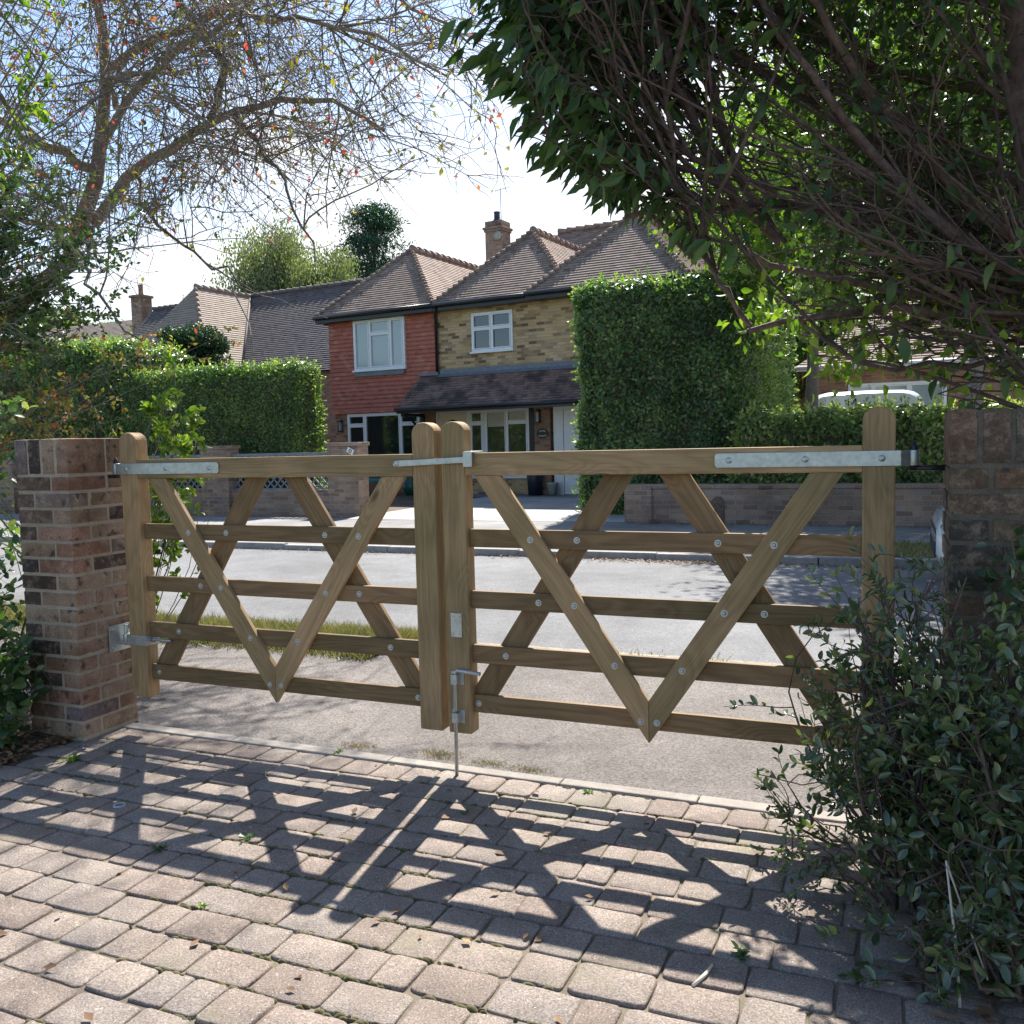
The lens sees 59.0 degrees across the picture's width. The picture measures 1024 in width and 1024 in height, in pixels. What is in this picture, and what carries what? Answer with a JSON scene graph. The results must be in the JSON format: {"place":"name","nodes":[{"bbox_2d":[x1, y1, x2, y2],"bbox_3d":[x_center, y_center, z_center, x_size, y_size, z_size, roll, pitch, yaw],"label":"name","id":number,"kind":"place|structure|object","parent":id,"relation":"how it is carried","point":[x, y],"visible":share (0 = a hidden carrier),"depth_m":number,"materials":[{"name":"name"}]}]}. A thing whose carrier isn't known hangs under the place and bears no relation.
{"place":"outdoors","nodes":[
{"label":"outdoors","id":0,"kind":"place"},
{"bbox_2d":[0,707,73,765],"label":"soil bed","id":1,"kind":"object","parent":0,"point":[29,755],"visible":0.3,"depth_m":4.12,"materials":[{"name":"brown soil"}]},
{"bbox_2d":[0,391,44,715],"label":"bramble bush","id":2,"kind":"object","parent":1,"relation":"on","point":[12,407],"visible":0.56,"depth_m":4.49,"materials":[{"name":"green plant"}]},
{"bbox_2d":[0,613,55,750],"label":"ground ivy","id":3,"kind":"object","parent":1,"relation":"on","point":[15,701],"visible":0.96,"depth_m":4.06,"materials":[{"name":"green plant"}]},
{"bbox_2d":[14,438,138,741],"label":"brick pillar","id":4,"kind":"structure","parent":1,"relation":"on","point":[74,577],"depth_m":4.18,"materials":[{"name":"brick"}]},
{"bbox_2d":[0,421,210,583],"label":"ivy","id":5,"kind":"object","parent":4,"relation":"attached to","point":[13,548],"visible":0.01,"depth_m":4.76,"materials":[{"name":"green plant"}]},
{"bbox_2d":[112,422,482,730],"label":"wooden gate","id":6,"kind":"structure","parent":4,"relation":"attached to","point":[425,682],"depth_m":3.89,"materials":[{"name":"wood"}]},
{"bbox_2d":[0,599,417,660],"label":"verge grass","id":7,"kind":"structure","parent":0,"point":[345,627],"depth_m":6.35,"materials":[{"name":"green plant"}]},
{"bbox_2d":[130,278,365,484],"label":"neighbour house","id":8,"kind":"structure","parent":0,"point":[282,330],"depth_m":34.26,"materials":[{"name":"tile"}]},
{"bbox_2d":[369,479,379,481],"bbox_3d":[-3.939,-0.684,24.566,1.500,0.425,0.340,1,5,29],"label":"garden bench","id":9,"kind":"object","parent":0,"point":[373,480],"visible":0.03,"depth_m":24.22,"materials":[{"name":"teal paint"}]},
{"bbox_2d":[321,485,480,511],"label":"driveway","id":10,"kind":"structure","parent":0,"point":[401,501],"depth_m":20.97,"materials":[{"name":"grey concrete"}]},
{"bbox_2d":[0,331,195,450],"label":"clipped hedge","id":11,"kind":"object","parent":10,"relation":"on","point":[87,363],"visible":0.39,"depth_m":21.11,"materials":[{"name":"green plant"}]},
{"bbox_2d":[0,442,369,517],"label":"lattice garden wall","id":12,"kind":"structure","parent":10,"relation":"on","point":[344,497],"depth_m":18.05,"materials":[{"name":"brick"}]},
{"bbox_2d":[151,320,233,367],"bbox_3d":[-8.956,-2.794,25.466,2.741,4.970,3.106,0,5,23],"label":"round yew","id":13,"kind":"object","parent":10,"relation":"on","point":[219,346],"visible":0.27,"depth_m":24.59,"materials":[{"name":"green plant"}]},
{"bbox_2d":[116,356,330,487],"bbox_3d":[-6.389,-1.653,19.968,5.111,3.353,1.328,0,5,23],"label":"clipped hedge","id":14,"kind":"object","parent":10,"relation":"on","point":[268,407],"visible":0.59,"depth_m":19.23,"materials":[{"name":"green plant"}]},
{"bbox_2d":[403,477,413,494],"bbox_3d":[-2.689,-0.685,23.933,0.400,0.460,0.400,0,5,23],"label":"glazed urn","id":15,"kind":"object","parent":10,"relation":"on","point":[408,486],"visible":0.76,"depth_m":23.78,"materials":[{"name":"green ceramic"}]},
{"bbox_2d":[312,186,784,496],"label":"brick house","id":16,"kind":"structure","parent":10,"relation":"on","point":[483,352],"depth_m":23.25,"materials":[{"name":"red tile"}]},
{"bbox_2d":[352,316,406,372],"bbox_3d":[-3.612,-4.533,24.545,1.790,1.395,0.130,1,5,29],"label":"window","id":17,"kind":"structure","parent":16,"relation":"in","point":[379,344],"depth_m":24.54,"materials":[{"name":"white plastic"}]},
{"bbox_2d":[347,412,419,454],"bbox_3d":[-3.509,-1.916,24.829,2.440,1.600,0.087,1,5,29],"label":"window","id":18,"kind":"structure","parent":16,"relation":"in","point":[386,433],"depth_m":24.82,"materials":[{"name":"glass"}]},
{"bbox_2d":[436,411,468,428],"bbox_3d":[-1.522,-1.554,23.739,1.005,2.190,0.060,1,5,29],"label":"front door","id":19,"kind":"structure","parent":16,"relation":"in","point":[442,418],"depth_m":23.67,"materials":[{"name":"beige paint"}]},
{"bbox_2d":[469,410,484,477],"bbox_3d":[-0.886,-1.747,23.378,0.440,1.760,0.087,1,5,29],"label":"window","id":20,"kind":"structure","parent":16,"relation":"in","point":[476,417],"depth_m":23.34,"materials":[{"name":"glass"}]},
{"bbox_2d":[469,309,514,353],"bbox_3d":[-0.512,-4.558,22.927,1.280,1.025,0.130,1,5,29],"label":"window","id":21,"kind":"structure","parent":16,"relation":"in","point":[492,331],"depth_m":22.92,"materials":[{"name":"white plastic"}]},
{"bbox_2d":[484,408,529,477],"bbox_3d":[-0.120,-1.733,22.955,1.290,1.760,0.087,1,5,29],"label":"window","id":22,"kind":"structure","parent":16,"relation":"in","point":[505,430],"depth_m":22.90,"materials":[{"name":"glass"}]},
{"bbox_2d":[527,475,542,495],"bbox_3d":[0.562,-0.731,22.227,0.430,0.661,0.430,1,5,29],"label":"storage bin","id":23,"kind":"object","parent":16,"relation":"on","point":[534,482],"visible":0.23,"depth_m":22.08,"materials":[{"name":"plastic"}]},
{"bbox_2d":[546,482,558,494],"bbox_3d":[0.988,-0.567,22.052,0.300,0.300,0.300,0,5,23],"label":"plant pot","id":24,"kind":"object","parent":16,"relation":"on","point":[552,487],"visible":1,"depth_m":21.96,"materials":[{"name":"grey metal"}]},
{"bbox_2d":[563,409,581,493],"bbox_3d":[1.691,-1.461,21.951,0.930,2.065,0.050,1,5,29],"label":"side door","id":25,"kind":"structure","parent":16,"relation":"in","point":[569,415],"depth_m":22.06,"materials":[{"name":"white plastic"}]},
{"bbox_2d":[336,738,558,773],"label":"threshold grass","id":26,"kind":"structure","parent":0,"point":[445,753],"depth_m":3.82,"materials":[{"name":"plant"}]},
{"bbox_2d":[0,514,935,557],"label":"footway","id":27,"kind":"structure","parent":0,"point":[913,533],"depth_m":13.78,"materials":[{"name":"concrete"}]},
{"bbox_2d":[711,496,724,524],"bbox_3d":[3.021,0.002,13.282,0.200,0.465,0.200,0,5,23],"label":"bollard","id":28,"kind":"object","parent":27,"relation":"on","point":[718,504],"visible":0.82,"depth_m":13.20,"materials":[{"name":"grey concrete"}]},
{"bbox_2d":[685,0,1014,409],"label":"street tree","id":29,"kind":"object","parent":27,"relation":"on","point":[761,131],"visible":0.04,"depth_m":11.54,"materials":[{"name":"green plant"}]},
{"bbox_2d":[0,620,939,816],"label":"footway","id":30,"kind":"structure","parent":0,"point":[704,765],"depth_m":4.25,"materials":[{"name":"concrete"}]},
{"bbox_2d":[0,0,67,192],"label":"hanging lime branch tree","id":31,"kind":"object","parent":30,"relation":"on","point":[35,108],"visible":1,"depth_m":4.87,"materials":[{"name":"green plant"}]},
{"bbox_2d":[0,110,146,392],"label":"evergreen shrub","id":32,"kind":"object","parent":30,"relation":"on","point":[10,242],"visible":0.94,"depth_m":5.69,"materials":[{"name":"green plant"}]},
{"bbox_2d":[0,307,241,506],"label":"autumn shrub","id":33,"kind":"object","parent":30,"relation":"on","point":[56,401],"visible":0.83,"depth_m":5.46,"materials":[{"name":"green plant"}]},
{"bbox_2d":[139,351,213,621],"bbox_3d":[-1.963,0.053,4.986,0.640,1.858,0.794,-3,5,-21],"label":"lime shrub","id":34,"kind":"object","parent":30,"relation":"on","point":[179,445],"visible":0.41,"depth_m":4.93,"materials":[{"name":"green plant"}]},
{"bbox_2d":[122,722,880,823],"bbox_3d":[-0.199,1.067,3.691,3.806,0.056,0.074,0,5,23],"label":"concrete edging","id":35,"kind":"object","parent":30,"relation":"on","point":[726,803],"visible":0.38,"depth_m":3.61,"materials":[{"name":"grey concrete"}]},
{"bbox_2d":[332,748,343,752],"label":"weed","id":36,"kind":"object","parent":35,"relation":"on","point":[339,750],"visible":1,"depth_m":3.92,"materials":[{"name":"green plant"}]},
{"bbox_2d":[437,0,1023,437],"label":"overhanging tree","id":37,"kind":"object","parent":30,"relation":"on","point":[899,166],"visible":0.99,"depth_m":3.05,"materials":[{"name":"green plant"}]},
{"bbox_2d":[0,542,943,667],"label":"road","id":38,"kind":"structure","parent":0,"point":[788,584],"depth_m":8.28,"materials":[{"name":"grey asphalt"}]},
{"bbox_2d":[0,521,1023,1023],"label":"fallen leaves","id":39,"kind":"object","parent":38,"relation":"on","point":[984,1009],"visible":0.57,"depth_m":2.99,"materials":[{"name":"brown plant"}]},
{"bbox_2d":[930,505,944,565],"bbox_3d":[5.733,-0.076,7.449,4.135,1.500,2.040,0,5,23],"label":"parked car","id":40,"kind":"object","parent":38,"relation":"on","point":[936,532],"visible":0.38,"depth_m":7.86,"materials":[{"name":"white paint"}]},
{"bbox_2d":[345,497,624,521],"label":"house drive","id":41,"kind":"structure","parent":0,"point":[563,509],"depth_m":17.45,"materials":[{"name":"concrete"}]},
{"bbox_2d":[0,0,975,413],"label":"sky","id":42,"kind":"structure","parent":0,"point":[450,222],"materials":[{"name":"white"}]},
{"bbox_2d":[0,727,1023,1023],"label":"driveway","id":43,"kind":"structure","parent":0,"point":[618,965],"depth_m":2.61,"materials":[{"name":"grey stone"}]},
{"bbox_2d":[56,753,81,762],"bbox_3d":[-1.893,1.054,3.886,0.082,0.027,0.087,0,5,23],"label":"weed","id":44,"kind":"object","parent":43,"relation":"on","point":[73,758],"visible":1,"depth_m":3.88,"materials":[{"name":"green plant"}]},
{"bbox_2d":[113,802,125,807],"bbox_3d":[-1.467,1.109,3.387,0.046,0.035,0.046,0,5,23],"label":"bolt socket","id":45,"kind":"object","parent":43,"relation":"in","point":[114,804],"visible":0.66,"depth_m":3.38,"materials":[{"name":"metal"}]},
{"bbox_2d":[152,842,167,852],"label":"weed","id":46,"kind":"object","parent":43,"relation":"on","point":[160,845],"visible":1,"depth_m":3.00,"materials":[{"name":"green plant"}]},
{"bbox_2d":[197,901,209,907],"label":"weed","id":47,"kind":"object","parent":43,"relation":"on","point":[201,905],"visible":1,"depth_m":2.62,"materials":[{"name":"green plant"}]},
{"bbox_2d":[239,832,256,841],"bbox_3d":[-0.898,1.100,3.062,0.059,0.013,0.066,-2,4,-3],"label":"weed","id":48,"kind":"object","parent":43,"relation":"on","point":[249,836],"visible":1,"depth_m":3.07,"materials":[{"name":"green plant"}]},
{"bbox_2d":[1,728,995,1023],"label":"moss","id":49,"kind":"object","parent":43,"relation":"on","point":[351,978],"visible":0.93,"depth_m":2.63,"materials":[{"name":"green plant"}]},
{"bbox_2d":[692,964,713,986],"bbox_3d":[0.470,1.133,2.217,0.014,0.012,0.105,2,6,39],"label":"pale stick","id":50,"kind":"object","parent":43,"relation":"on","point":[702,976],"visible":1,"depth_m":2.21,"materials":[{"name":"beige paint"}]},
{"bbox_2d":[730,940,750,960],"bbox_3d":[0.579,1.119,2.305,0.055,0.021,0.062,0,5,23],"label":"weed","id":51,"kind":"object","parent":43,"relation":"on","point":[742,952],"visible":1,"depth_m":2.31,"materials":[{"name":"green plant"}]},
{"bbox_2d":[724,526,1023,917],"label":"glossy privet","id":52,"kind":"object","parent":43,"relation":"on","point":[875,783],"visible":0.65,"depth_m":2.54,"materials":[{"name":"green plant"}]},
{"bbox_2d":[945,860,987,1007],"bbox_3d":[1.051,0.974,2.112,0.084,0.322,0.074,-3,5,-18],"label":"dead stem","id":53,"kind":"object","parent":43,"relation":"on","point":[953,923],"visible":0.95,"depth_m":2.11,"materials":[{"name":"plant"}]},
{"bbox_2d":[910,407,1023,752],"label":"brick pillar","id":54,"kind":"structure","parent":43,"relation":"on","point":[982,468],"depth_m":2.65,"materials":[{"name":"brick"}]},
{"bbox_2d":[441,407,919,775],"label":"wooden gate","id":55,"kind":"structure","parent":54,"relation":"attached to","point":[876,458],"depth_m":3.28,"materials":[{"name":"wood"}]},
{"bbox_2d":[976,527,1023,628],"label":"ivy sprig","id":56,"kind":"object","parent":54,"relation":"attached to","point":[1009,583],"visible":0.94,"depth_m":2.56,"materials":[{"name":"green plant"}]},
{"bbox_2d":[477,642,941,680],"bbox_3d":[0.595,0.900,5.684,80.000,0.061,0.420,0,5,23],"label":"gritty edge","id":57,"kind":"object","parent":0,"point":[673,656],"visible":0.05,"depth_m":5.74,"materials":[{"name":"grey gravel"}]},
{"bbox_2d":[477,643,941,677],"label":"edge grass","id":58,"kind":"structure","parent":0,"point":[680,655],"depth_m":5.56,"materials":[{"name":"green plant"}]},
{"label":"ground","id":59,"kind":"structure","parent":0,"visible":0},
{"bbox_2d":[7,298,123,335],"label":"broadleaf tree","id":60,"kind":"object","parent":59,"relation":"on","point":[54,326],"depth_m":61.98,"materials":[{"name":"plant"}]},
{"bbox_2d":[10,284,153,346],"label":"house","id":61,"kind":"structure","parent":59,"relation":"on","point":[139,315],"depth_m":47.08,"materials":[{"name":"tile"}]},
{"bbox_2d":[202,209,333,293],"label":"birch tree","id":62,"kind":"object","parent":59,"relation":"on","point":[268,271],"visible":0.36,"depth_m":44.05,"materials":[{"name":"green plant"}]},
{"bbox_2d":[282,241,360,288],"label":"birch tree","id":63,"kind":"object","parent":59,"relation":"on","point":[336,270],"visible":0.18,"depth_m":42.90,"materials":[{"name":"green plant"}]},
{"bbox_2d":[328,197,416,278],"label":"conifer tree","id":64,"kind":"object","parent":59,"relation":"on","point":[377,222],"visible":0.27,"depth_m":48.19,"materials":[{"name":"green plant"}]},
{"bbox_2d":[0,536,941,568],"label":"kerb","id":65,"kind":"structure","parent":59,"relation":"on","point":[805,560],"depth_m":10.56,"materials":[{"name":"concrete"}]},
{"bbox_2d":[895,538,934,557],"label":"verge grass","id":66,"kind":"structure","parent":59,"relation":"on","point":[905,547],"depth_m":10.04,"materials":[{"name":"green plant"}]},
{"bbox_2d":[846,234,1023,308],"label":"broadleaf tree","id":67,"kind":"object","parent":59,"relation":"on","point":[1019,260],"depth_m":30.70,"materials":[{"name":"plant"}]},
{"label":"garden soil","id":68,"kind":"structure","parent":0,"visible":0},
{"bbox_2d":[567,262,799,514],"bbox_3d":[3.948,-2.388,19.009,3.537,4.522,8.038,0,5,23],"label":"tall hedge","id":69,"kind":"object","parent":68,"relation":"on","point":[666,363],"visible":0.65,"depth_m":15.62,"materials":[{"name":"green plant"}]},
{"bbox_2d":[647,49,891,409],"bbox_3d":[4.985,-3.603,15.435,5.010,7.440,5.951,-4,5,-32],"label":"street tree","id":70,"kind":"object","parent":68,"relation":"on","point":[765,245],"visible":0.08,"depth_m":14.89,"materials":[{"name":"green plant"}]},
{"bbox_2d":[624,483,944,525],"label":"brick wall","id":71,"kind":"structure","parent":68,"relation":"on","point":[917,504],"depth_m":13.59,"materials":[{"name":"brown brick"}]},
{"bbox_2d":[783,255,871,411],"bbox_3d":[9.764,-5.016,30.545,5.991,7.732,6.101,0,5,23],"label":"broadleaf tree","id":72,"kind":"object","parent":68,"relation":"on","point":[800,383],"visible":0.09,"depth_m":29.08,"materials":[{"name":"plant"}]},
{"bbox_2d":[818,390,923,408],"bbox_3d":[7.128,-1.305,18.113,1.960,2.140,5.035,0,5,23],"label":"parked van","id":73,"kind":"object","parent":68,"relation":"on","point":[892,394],"visible":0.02,"depth_m":15.76,"materials":[{"name":"white paint"}]},
{"bbox_2d":[725,392,1023,483],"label":"hedge","id":74,"kind":"object","parent":68,"relation":"on","point":[921,426],"visible":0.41,"depth_m":13.52,"materials":[{"name":"green plant"}]},
{"bbox_2d":[795,289,1023,408],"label":"bungalow","id":75,"kind":"object","parent":68,"relation":"on","point":[874,380],"visible":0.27,"depth_m":22.91,"materials":[{"name":"brown brick"}]},
{"bbox_2d":[848,380,946,405],"bbox_3d":[9.753,-2.532,22.987,2.300,1.520,0.087,1,5,25],"label":"window","id":76,"kind":"structure","parent":75,"relation":"in","point":[920,387],"depth_m":22.76,"materials":[{"name":"white plastic"}]},
{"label":"verge","id":77,"kind":"structure","parent":0,"visible":0},
{"bbox_2d":[0,0,523,353],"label":"cherry tree","id":78,"kind":"object","parent":77,"relation":"on","point":[195,18],"visible":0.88,"depth_m":7.97,"materials":[{"name":"brown plant"}]},
{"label":"soil bed","id":79,"kind":"structure","parent":0,"visible":0},
{"bbox_2d":[804,574,1023,1006],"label":"dark evergreen bush","id":80,"kind":"object","parent":79,"relation":"on","point":[990,820],"visible":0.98,"depth_m":2.19,"materials":[{"name":"green plant"}]},
{"bbox_2d":[750,818,916,930],"bbox_3d":[0.896,1.006,2.575,0.347,0.201,0.350,-2,4,-14],"label":"trailing sprig","id":81,"kind":"object","parent":80,"relation":"attached to","point":[823,868],"visible":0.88,"depth_m":2.54,"materials":[{"name":"green plant"}]}
]}

